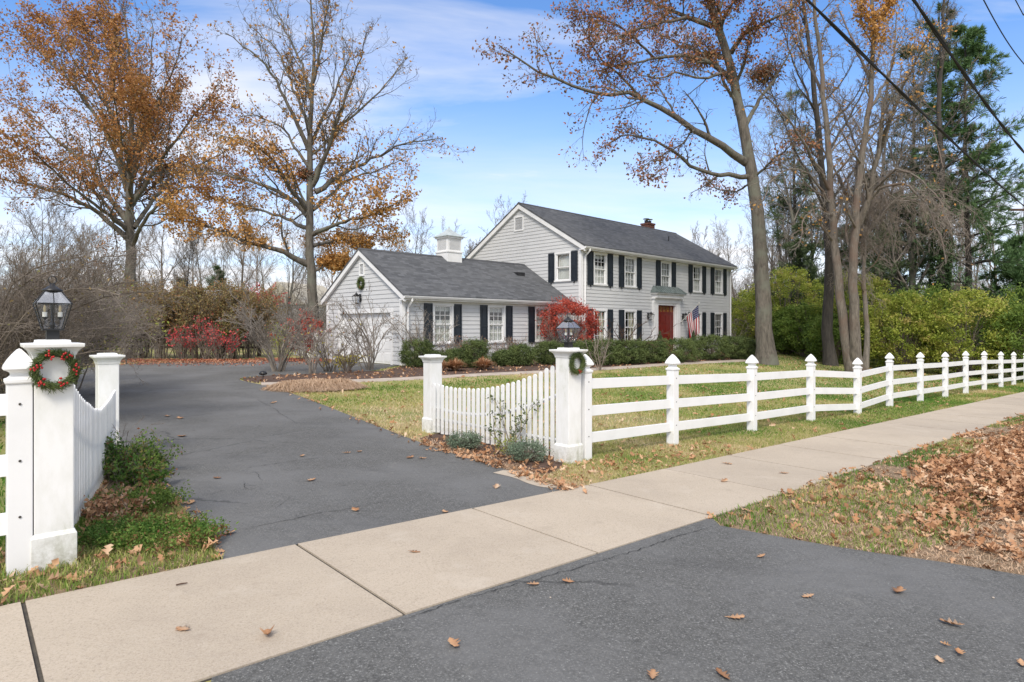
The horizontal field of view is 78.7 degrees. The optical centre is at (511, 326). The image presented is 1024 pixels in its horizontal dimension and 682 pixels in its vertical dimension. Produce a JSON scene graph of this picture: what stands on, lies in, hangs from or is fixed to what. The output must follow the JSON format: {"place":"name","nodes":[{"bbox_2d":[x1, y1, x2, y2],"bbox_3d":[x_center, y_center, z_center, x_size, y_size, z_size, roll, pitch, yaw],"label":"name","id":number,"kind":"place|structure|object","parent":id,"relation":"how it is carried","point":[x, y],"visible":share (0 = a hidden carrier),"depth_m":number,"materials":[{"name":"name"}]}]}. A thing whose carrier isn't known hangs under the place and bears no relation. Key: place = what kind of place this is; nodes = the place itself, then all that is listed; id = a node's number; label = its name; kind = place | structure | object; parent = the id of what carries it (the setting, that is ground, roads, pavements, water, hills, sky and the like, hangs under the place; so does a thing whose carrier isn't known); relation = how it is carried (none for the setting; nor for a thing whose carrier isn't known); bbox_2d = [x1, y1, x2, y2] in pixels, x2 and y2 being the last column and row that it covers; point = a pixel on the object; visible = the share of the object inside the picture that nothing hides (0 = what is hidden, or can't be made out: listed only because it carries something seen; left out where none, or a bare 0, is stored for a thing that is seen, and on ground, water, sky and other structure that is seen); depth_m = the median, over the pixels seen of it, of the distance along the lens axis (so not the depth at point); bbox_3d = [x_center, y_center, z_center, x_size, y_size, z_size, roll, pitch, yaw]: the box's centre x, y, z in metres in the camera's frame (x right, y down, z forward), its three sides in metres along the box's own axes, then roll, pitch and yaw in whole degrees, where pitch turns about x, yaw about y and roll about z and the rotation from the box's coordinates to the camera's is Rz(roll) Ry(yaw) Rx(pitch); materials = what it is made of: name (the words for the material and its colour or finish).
{"place":"outdoors","nodes":[
{"label":"outdoors","id":0,"kind":"place"},
{"bbox_2d":[76,359,561,558],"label":"driveway","id":1,"kind":"structure","parent":0,"point":[231,426],"depth_m":7.60,"materials":[{"name":"asphalt"}]},
{"bbox_2d":[261,359,745,385],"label":"front path","id":2,"kind":"structure","parent":0,"point":[497,373],"depth_m":20.79,"materials":[{"name":"concrete"}]},
{"bbox_2d":[0,392,1023,681],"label":"sidewalk","id":3,"kind":"structure","parent":0,"point":[230,610],"depth_m":4.12,"materials":[{"name":"concrete"}]},
{"bbox_2d":[21,416,1018,681],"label":"expansion joint","id":4,"kind":"object","parent":3,"relation":"attached to","point":[33,646],"visible":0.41,"depth_m":3.25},
{"bbox_2d":[0,341,1023,681],"bbox_3d":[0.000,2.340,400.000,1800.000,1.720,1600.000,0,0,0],"label":"ground","id":5,"kind":"structure","parent":0,"point":[604,417],"depth_m":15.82,"materials":[{"name":"plant"}]},
{"bbox_2d":[0,349,34,575],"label":"rail fence","id":6,"kind":"object","parent":5,"relation":"on","point":[16,464],"visible":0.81,"depth_m":3.95,"materials":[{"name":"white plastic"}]},
{"bbox_2d":[0,172,80,279],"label":"bare tree","id":7,"kind":"object","parent":5,"relation":"on","point":[52,217],"visible":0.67,"depth_m":33.48,"materials":[{"name":"plant"}]},
{"bbox_2d":[20,339,84,570],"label":"gate pillar","id":8,"kind":"structure","parent":5,"relation":"on","point":[54,534],"depth_m":4.06,"materials":[{"name":"white paint"}]},
{"bbox_2d":[32,276,72,339],"bbox_3d":[-3.056,-0.124,4.150,0.202,0.424,0.202,0,0,-42],"label":"post lantern","id":9,"kind":"object","parent":8,"relation":"on","point":[52,294],"visible":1,"depth_m":4.12,"materials":[{"name":"black metal"}]},
{"bbox_2d":[27,348,82,393],"bbox_3d":[-2.944,0.288,4.038,0.312,0.313,0.127,0,0,-42],"label":"wreath","id":10,"kind":"object","parent":8,"relation":"attached to","point":[41,383],"visible":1,"depth_m":4.02,"materials":[{"name":"green plant"}]},
{"bbox_2d":[0,241,169,393],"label":"bare shrub","id":11,"kind":"object","parent":5,"relation":"on","point":[144,305],"visible":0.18,"depth_m":12.35,"materials":[{"name":"brown plant"}]},
{"bbox_2d":[0,254,170,390],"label":"bare shrub","id":12,"kind":"object","parent":5,"relation":"on","point":[105,348],"visible":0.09,"depth_m":13.59,"materials":[{"name":"brown plant"}]},
{"bbox_2d":[89,353,124,441],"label":"gate pillar","id":13,"kind":"structure","parent":5,"relation":"on","point":[106,374],"depth_m":7.32,"materials":[{"name":"white paint"}]},
{"bbox_2d":[0,197,220,393],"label":"bare shrub","id":14,"kind":"object","parent":5,"relation":"on","point":[19,330],"visible":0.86,"depth_m":9.44,"materials":[{"name":"brown plant"}]},
{"bbox_2d":[0,476,220,605],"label":"planting bed","id":15,"kind":"object","parent":5,"relation":"on","point":[59,591],"visible":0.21,"depth_m":4.09,"materials":[{"name":"soil"}]},
{"bbox_2d":[74,385,115,524],"bbox_3d":[-3.933,0.934,5.815,0.092,1.267,3.259,0,0,-27],"label":"picket panel","id":16,"kind":"object","parent":15,"relation":"on","point":[93,428],"visible":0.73,"depth_m":5.49,"materials":[{"name":"white paint"}]},
{"bbox_2d":[0,473,214,603],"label":"leaf litter","id":17,"kind":"object","parent":15,"relation":"on","point":[108,549],"visible":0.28,"depth_m":4.17,"materials":[{"name":"plant"}]},
{"bbox_2d":[81,482,155,522],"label":"tall weed","id":18,"kind":"object","parent":15,"relation":"on","point":[103,504],"visible":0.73,"depth_m":5.13,"materials":[{"name":"plant"}]},
{"bbox_2d":[76,511,169,552],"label":"weed clump","id":19,"kind":"object","parent":15,"relation":"on","point":[91,532],"visible":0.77,"depth_m":4.51,"materials":[{"name":"green plant"}]},
{"bbox_2d":[102,434,154,483],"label":"tall weed","id":20,"kind":"object","parent":15,"relation":"on","point":[120,456],"visible":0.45,"depth_m":6.35,"materials":[{"name":"green plant"}]},
{"bbox_2d":[103,450,178,489],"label":"tall weed","id":21,"kind":"object","parent":15,"relation":"on","point":[145,476],"visible":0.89,"depth_m":6.15,"materials":[{"name":"green plant"}]},
{"bbox_2d":[85,478,198,516],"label":"weed clump","id":22,"kind":"object","parent":15,"relation":"on","point":[164,496],"visible":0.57,"depth_m":5.49,"materials":[{"name":"green plant"}]},
{"bbox_2d":[96,505,238,557],"bbox_3d":[-2.531,1.473,4.555,0.864,0.239,0.851,0,0,35],"label":"weed clump","id":23,"kind":"object","parent":15,"relation":"on","point":[187,525],"visible":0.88,"depth_m":4.52,"materials":[{"name":"green plant"}]},
{"bbox_2d":[0,0,272,348],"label":"oak tree","id":24,"kind":"object","parent":5,"relation":"on","point":[131,142],"visible":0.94,"depth_m":40.17,"materials":[{"name":"orange plant"}]},
{"bbox_2d":[135,281,189,358],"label":"hedge shrub","id":25,"kind":"object","parent":5,"relation":"on","point":[161,340],"visible":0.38,"depth_m":28.11,"materials":[{"name":"brown plant"}]},
{"bbox_2d":[2,251,327,362],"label":"brush thicket","id":26,"kind":"object","parent":5,"relation":"on","point":[291,306],"visible":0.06,"depth_m":40.77,"materials":[{"name":"plant"}]},
{"bbox_2d":[136,187,202,285],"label":"bare tree","id":27,"kind":"object","parent":5,"relation":"on","point":[161,251],"visible":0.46,"depth_m":56.19,"materials":[{"name":"brown plant"}]},
{"bbox_2d":[166,324,201,359],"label":"red bush","id":28,"kind":"object","parent":5,"relation":"on","point":[180,342],"visible":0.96,"depth_m":27.18,"materials":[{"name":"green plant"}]},
{"bbox_2d":[134,276,241,358],"bbox_3d":[-14.239,-0.375,28.388,3.819,3.826,3.409,0,0,12],"label":"hedge shrub","id":29,"kind":"object","parent":5,"relation":"on","point":[187,314],"visible":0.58,"depth_m":27.85,"materials":[{"name":"brown plant"}]},
{"bbox_2d":[171,226,211,288],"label":"bare tree","id":30,"kind":"object","parent":5,"relation":"on","point":[191,244],"visible":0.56,"depth_m":51.62,"materials":[{"name":"brown plant"}]},
{"bbox_2d":[187,323,248,359],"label":"red bush","id":31,"kind":"object","parent":5,"relation":"on","point":[214,341],"visible":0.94,"depth_m":27.25,"materials":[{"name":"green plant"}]},
{"bbox_2d":[185,280,259,357],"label":"hedge shrub","id":32,"kind":"object","parent":5,"relation":"on","point":[201,300],"visible":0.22,"depth_m":28.17,"materials":[{"name":"brown plant"}]},
{"bbox_2d":[120,357,331,366],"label":"red leaf litter","id":33,"kind":"object","parent":5,"relation":"on","point":[201,360],"visible":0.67,"depth_m":25.79,"materials":[{"name":"plant"}]},
{"bbox_2d":[198,276,274,358],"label":"hedge shrub","id":34,"kind":"object","parent":5,"relation":"on","point":[221,312],"visible":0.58,"depth_m":28.01,"materials":[{"name":"brown plant"}]},
{"bbox_2d":[210,181,274,289],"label":"bare tree","id":35,"kind":"object","parent":5,"relation":"on","point":[243,267],"visible":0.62,"depth_m":60.43,"materials":[{"name":"brown plant"}]},
{"bbox_2d":[217,281,287,357],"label":"hedge shrub","id":36,"kind":"object","parent":5,"relation":"on","point":[249,354],"visible":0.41,"depth_m":29.02,"materials":[{"name":"brown plant"}]},
{"bbox_2d":[217,276,337,371],"bbox_3d":[-7.641,-0.057,20.366,3.662,3.194,3.764,0,0,-23],"label":"bare shrub","id":37,"kind":"object","parent":5,"relation":"on","point":[256,336],"visible":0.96,"depth_m":20.08,"materials":[{"name":"brown plant"}]},
{"bbox_2d":[264,210,321,307],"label":"bare tree","id":38,"kind":"object","parent":5,"relation":"on","point":[293,270],"visible":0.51,"depth_m":56.59,"materials":[{"name":"plant"}]},
{"bbox_2d":[261,378,348,391],"bbox_3d":[-5.128,1.423,15.479,2.546,0.252,1.906,0,0,0],"label":"dried grass mound","id":39,"kind":"object","parent":5,"relation":"on","point":[295,386],"visible":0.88,"depth_m":15.11,"materials":[{"name":"plant"}]},
{"bbox_2d":[151,0,475,329],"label":"oak tree","id":40,"kind":"object","parent":5,"relation":"on","point":[333,262],"visible":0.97,"depth_m":32.82,"materials":[{"name":"orange plant"}]},
{"bbox_2d":[286,316,363,371],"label":"bare shrub","id":41,"kind":"object","parent":5,"relation":"on","point":[321,351],"visible":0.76,"depth_m":20.09,"materials":[{"name":"brown plant"}]},
{"bbox_2d":[311,284,404,369],"bbox_3d":[-5.304,-0.001,21.143,2.930,3.084,4.043,0,0,0],"label":"bare shrub","id":42,"kind":"object","parent":5,"relation":"on","point":[373,357],"visible":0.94,"depth_m":20.99,"materials":[{"name":"brown plant"}]},
{"bbox_2d":[263,385,586,492],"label":"leaf litter","id":43,"kind":"object","parent":5,"relation":"on","point":[559,482],"visible":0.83,"depth_m":7.45,"materials":[{"name":"plant"}]},
{"bbox_2d":[418,354,446,432],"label":"gate pillar","id":44,"kind":"structure","parent":5,"relation":"on","point":[432,368],"depth_m":10.12,"materials":[{"name":"white paint"}]},
{"bbox_2d":[420,432,561,474],"bbox_3d":[-0.215,1.732,8.812,1.635,0.052,3.253,0,0,-37],"label":"planting bed","id":45,"kind":"object","parent":5,"relation":"on","point":[544,464],"visible":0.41,"depth_m":8.23,"materials":[{"name":"soil"}]},
{"bbox_2d":[444,429,484,449],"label":"lavender bush","id":46,"kind":"object","parent":45,"relation":"on","point":[461,442],"visible":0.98,"depth_m":8.67,"materials":[{"name":"green plant"}]},
{"bbox_2d":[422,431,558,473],"bbox_3d":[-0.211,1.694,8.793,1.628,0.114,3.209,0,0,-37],"label":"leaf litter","id":47,"kind":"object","parent":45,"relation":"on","point":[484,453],"visible":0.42,"depth_m":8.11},
{"bbox_2d":[433,366,555,456],"bbox_3d":[-0.329,1.121,9.150,2.620,1.204,0.092,0,0,45],"label":"picket panel","id":48,"kind":"object","parent":45,"relation":"on","point":[462,413],"visible":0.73,"depth_m":8.89,"materials":[{"name":"white paint"}]},
{"bbox_2d":[503,435,552,462],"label":"lavender bush","id":49,"kind":"object","parent":45,"relation":"on","point":[521,453],"visible":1,"depth_m":7.93,"materials":[{"name":"green plant"}]},
{"bbox_2d":[243,352,741,382],"bbox_3d":[4.170,1.595,28.178,32.065,0.245,4.660,0,0,-43],"label":"mulch bed","id":50,"kind":"object","parent":5,"relation":"on","point":[351,375],"visible":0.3,"depth_m":20.41,"materials":[{"name":"soil"}]},
{"bbox_2d":[288,317,353,373],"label":"bare shrub","id":51,"kind":"object","parent":50,"relation":"on","point":[309,360],"visible":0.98,"depth_m":19.51,"materials":[{"name":"brown plant"}]},
{"bbox_2d":[321,338,376,371],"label":"bare shrub","id":52,"kind":"object","parent":50,"relation":"on","point":[350,360],"visible":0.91,"depth_m":20.09,"materials":[{"name":"yellow plant"}]},
{"bbox_2d":[396,337,438,366],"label":"boxwood bush","id":53,"kind":"object","parent":50,"relation":"on","point":[424,348],"visible":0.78,"depth_m":22.57,"materials":[{"name":"green plant"}]},
{"bbox_2d":[383,299,463,355],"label":"bare shrub","id":54,"kind":"object","parent":50,"relation":"on","point":[417,331],"visible":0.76,"depth_m":23.23,"materials":[{"name":"brown plant"}]},
{"bbox_2d":[458,336,494,367],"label":"boxwood bush","id":55,"kind":"object","parent":50,"relation":"on","point":[482,351],"visible":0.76,"depth_m":22.68,"materials":[{"name":"green plant"}]},
{"bbox_2d":[535,295,607,342],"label":"burning bush","id":56,"kind":"object","parent":50,"relation":"on","point":[575,309],"visible":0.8,"depth_m":27.91,"materials":[{"name":"red plant"}]},
{"bbox_2d":[580,337,630,364],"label":"boxwood bush","id":57,"kind":"object","parent":50,"relation":"on","point":[612,357],"visible":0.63,"depth_m":25.60,"materials":[{"name":"green plant"}]},
{"bbox_2d":[611,337,650,363],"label":"boxwood bush","id":58,"kind":"object","parent":50,"relation":"on","point":[636,355],"visible":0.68,"depth_m":26.46,"materials":[{"name":"green plant"}]},
{"bbox_2d":[652,336,703,362],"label":"boxwood bush","id":59,"kind":"object","parent":50,"relation":"on","point":[683,345],"visible":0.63,"depth_m":28.52,"materials":[{"name":"green plant"}]},
{"bbox_2d":[688,333,733,359],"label":"boxwood bush","id":60,"kind":"object","parent":50,"relation":"on","point":[717,347],"visible":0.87,"depth_m":30.89,"materials":[{"name":"green plant"}]},
{"bbox_2d":[320,202,737,365],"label":"house","id":61,"kind":"structure","parent":5,"relation":"on","point":[515,269],"depth_m":30.23,"materials":[{"name":"wood"}]},
{"bbox_2d":[338,308,393,364],"bbox_3d":[-5.970,0.400,25.441,0.190,2.200,4.200,0,0,-44],"label":"garage door","id":62,"kind":"structure","parent":61,"relation":"in","point":[386,357],"depth_m":25.00,"materials":[{"name":"white metal"}]},
{"bbox_2d":[433,303,454,344],"bbox_3d":[-2.784,-0.102,24.852,1.090,1.645,0.225,0,0,-44],"label":"window","id":63,"kind":"structure","parent":61,"relation":"in","point":[449,307],"depth_m":24.97,"materials":[{"name":"white glass"}]},
{"bbox_2d":[487,304,505,342],"bbox_3d":[-0.712,-0.102,26.867,1.090,1.645,0.225,0,0,-44],"label":"window","id":64,"kind":"structure","parent":61,"relation":"in","point":[496,328],"depth_m":26.99,"materials":[{"name":"white glass"}]},
{"bbox_2d":[554,251,570,281],"bbox_3d":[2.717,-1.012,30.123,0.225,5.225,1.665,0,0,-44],"label":"window","id":65,"kind":"structure","parent":61,"relation":"in","point":[562,259],"depth_m":30.43,"materials":[{"name":"white glass"}]},
{"bbox_2d":[549,347,587,463],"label":"gate pillar","id":66,"kind":"structure","parent":5,"relation":"on","point":[568,446],"depth_m":7.99,"materials":[{"name":"white paint"}]},
{"bbox_2d":[240,355,1021,475],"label":"leaf litter","id":67,"kind":"object","parent":5,"relation":"on","point":[631,453],"visible":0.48,"depth_m":14.95,"materials":[{"name":"plant"}]},
{"bbox_2d":[522,439,754,486],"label":"leaf litter","id":68,"kind":"object","parent":5,"relation":"on","point":[626,467],"visible":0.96,"depth_m":7.92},
{"bbox_2d":[472,0,830,364],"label":"oak tree","id":69,"kind":"object","parent":5,"relation":"on","point":[765,351],"visible":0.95,"depth_m":29.06,"materials":[{"name":"brown plant"}]},
{"bbox_2d":[740,51,789,94],"bbox_3d":[12.891,-12.913,31.970,2.433,2.154,2.531,0,0,0],"label":"squirrel nest","id":70,"kind":"object","parent":69,"relation":"attached to","point":[761,76],"visible":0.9,"depth_m":31.73,"materials":[{"name":"brown plant"}]},
{"bbox_2d":[731,287,784,344],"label":"green shrub","id":71,"kind":"object","parent":5,"relation":"on","point":[735,311],"visible":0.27,"depth_m":43.32,"materials":[{"name":"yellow plant"}]},
{"bbox_2d":[727,126,816,293],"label":"bare tree","id":72,"kind":"object","parent":5,"relation":"on","point":[778,247],"visible":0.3,"depth_m":49.76,"materials":[{"name":"brown plant"}]},
{"bbox_2d":[741,265,823,351],"bbox_3d":[17.467,-0.996,39.669,5.114,5.903,4.656,0,0,0],"label":"green shrub","id":73,"kind":"object","parent":5,"relation":"on","point":[788,276],"visible":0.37,"depth_m":39.20,"materials":[{"name":"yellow plant"}]},
{"bbox_2d":[730,81,853,350],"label":"bare tree","id":74,"kind":"object","parent":5,"relation":"on","point":[790,207],"visible":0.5,"depth_m":45.75,"materials":[{"name":"plant"}]},
{"bbox_2d":[581,351,1023,459],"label":"rail fence","id":75,"kind":"object","parent":5,"relation":"on","point":[672,380],"visible":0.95,"depth_m":11.14,"materials":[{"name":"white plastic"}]},
{"bbox_2d":[761,88,844,290],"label":"pine tree","id":76,"kind":"object","parent":5,"relation":"on","point":[781,203],"visible":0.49,"depth_m":46.94,"materials":[{"name":"green plant"}]},
{"bbox_2d":[772,299,834,356],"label":"green shrub","id":77,"kind":"object","parent":5,"relation":"on","point":[788,323],"visible":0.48,"depth_m":36.28,"materials":[{"name":"green plant"}]},
{"bbox_2d":[770,205,859,313],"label":"spruce tree","id":78,"kind":"object","parent":5,"relation":"on","point":[801,252],"visible":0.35,"depth_m":42.77,"materials":[{"name":"green plant"}]},
{"bbox_2d":[741,0,927,366],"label":"dark trunk tree","id":79,"kind":"object","parent":5,"relation":"on","point":[829,357],"visible":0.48,"depth_m":31.90,"materials":[{"name":"brown plant"}]},
{"bbox_2d":[800,309,878,363],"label":"green shrub","id":80,"kind":"object","parent":5,"relation":"on","point":[813,333],"visible":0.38,"depth_m":33.22,"materials":[{"name":"green plant"}]},
{"bbox_2d":[738,0,975,371],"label":"twin trunk tree","id":81,"kind":"object","parent":5,"relation":"on","point":[850,334],"visible":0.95,"depth_m":27.21,"materials":[{"name":"brown plant"}]},
{"bbox_2d":[810,271,905,358],"bbox_3d":[19.297,-0.506,34.747,5.150,5.629,4.889,0,0,0],"label":"green shrub","id":82,"kind":"object","parent":5,"relation":"on","point":[877,284],"visible":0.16,"depth_m":34.06,"materials":[{"name":"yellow plant"}]},
{"bbox_2d":[731,257,1012,358],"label":"brush thicket","id":83,"kind":"object","parent":5,"relation":"on","point":[735,294],"visible":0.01,"depth_m":48.41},
{"bbox_2d":[813,0,970,357],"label":"bare tree","id":84,"kind":"object","parent":5,"relation":"on","point":[883,151],"visible":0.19,"depth_m":41.17,"materials":[{"name":"brown plant"}]},
{"bbox_2d":[813,140,997,369],"bbox_3d":[18.626,-3.240,30.280,7.521,11.302,7.009,0,0,22],"label":"weeping tree","id":85,"kind":"object","parent":5,"relation":"on","point":[869,224],"visible":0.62,"depth_m":30.03,"materials":[{"name":"brown plant"}]},
{"bbox_2d":[859,289,951,371],"bbox_3d":[19.897,0.190,32.086,4.833,4.250,4.723,0,0,0],"label":"green shrub","id":86,"kind":"object","parent":5,"relation":"on","point":[908,353],"visible":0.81,"depth_m":31.12,"materials":[{"name":"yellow plant"}]},
{"bbox_2d":[858,191,955,360],"bbox_3d":[24.358,-2.966,38.939,6.967,11.393,7.900,0,0,-1],"label":"spruce tree","id":87,"kind":"object","parent":5,"relation":"on","point":[901,265],"visible":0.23,"depth_m":38.69,"materials":[{"name":"green plant"}]},
{"bbox_2d":[838,59,976,344],"bbox_3d":[25.037,-7.460,39.848,8.019,20.308,8.435,0,0,20],"label":"bare tree","id":88,"kind":"object","parent":5,"relation":"on","point":[910,254],"visible":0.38,"depth_m":38.70,"materials":[{"name":"plant"}]},
{"bbox_2d":[866,42,981,269],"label":"pine tree","id":89,"kind":"object","parent":5,"relation":"on","point":[903,55],"visible":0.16,"depth_m":43.74,"materials":[{"name":"green plant"}]},
{"bbox_2d":[876,282,979,363],"bbox_3d":[23.591,-0.078,35.637,5.483,4.958,5.113,0,0,0],"label":"green shrub","id":90,"kind":"object","parent":5,"relation":"on","point":[930,292],"visible":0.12,"depth_m":35.04,"materials":[{"name":"green plant"}]},
{"bbox_2d":[841,0,1022,368],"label":"ivy trunk tree","id":91,"kind":"object","parent":5,"relation":"on","point":[940,278],"visible":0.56,"depth_m":35.79,"materials":[{"name":"brown plant"}]},
{"bbox_2d":[868,1,1023,248],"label":"pine tree","id":92,"kind":"object","parent":5,"relation":"on","point":[948,60],"visible":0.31,"depth_m":40.41,"materials":[{"name":"green plant"}]},
{"bbox_2d":[885,23,1023,351],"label":"pine tree","id":93,"kind":"object","parent":5,"relation":"on","point":[974,39],"visible":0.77,"depth_m":36.16,"materials":[{"name":"green plant"}]},
{"bbox_2d":[908,284,1022,376],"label":"green shrub","id":94,"kind":"object","parent":5,"relation":"on","point":[982,306],"visible":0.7,"depth_m":29.76,"materials":[{"name":"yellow plant"}]},
{"bbox_2d":[954,233,1023,366],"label":"pine tree","id":95,"kind":"object","parent":5,"relation":"on","point":[1011,276],"visible":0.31,"depth_m":37.91,"materials":[{"name":"green plant"}]},
{"bbox_2d":[975,298,1023,379],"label":"green shrub","id":96,"kind":"object","parent":5,"relation":"on","point":[1014,342],"visible":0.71,"depth_m":28.71,"materials":[{"name":"green plant"}]},
{"bbox_2d":[0,0,1023,295],"label":"sky","id":97,"kind":"structure","parent":0,"point":[518,139],"materials":[{"name":"blue"}]},
{"bbox_2d":[211,518,1023,681],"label":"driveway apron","id":98,"kind":"object","parent":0,"point":[665,607],"visible":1,"depth_m":3.44,"materials":[{"name":"asphalt"}]},
{"bbox_2d":[716,417,1023,574],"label":"verge","id":99,"kind":"structure","parent":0,"point":[891,475],"depth_m":5.53,"materials":[{"name":"plant"}]},
{"bbox_2d":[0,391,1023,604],"bbox_3d":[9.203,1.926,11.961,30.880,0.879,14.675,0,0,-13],"label":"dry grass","id":100,"kind":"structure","parent":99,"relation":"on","point":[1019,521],"depth_m":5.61,"materials":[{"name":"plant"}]},
{"bbox_2d":[705,413,1023,569],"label":"leaf litter","id":101,"kind":"object","parent":99,"relation":"on","point":[1004,455],"visible":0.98,"depth_m":6.51,"materials":[{"name":"plant"}]},
{"bbox_2d":[806,0,1023,206],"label":"power cable","id":102,"kind":"object","parent":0,"point":[859,51],"visible":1,"depth_m":14.07,"materials":[{"name":"rubber"}]},
{"bbox_2d":[912,0,1023,152],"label":"power cable","id":103,"kind":"object","parent":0,"point":[945,47],"visible":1,"depth_m":13.79,"materials":[{"name":"rubber"}]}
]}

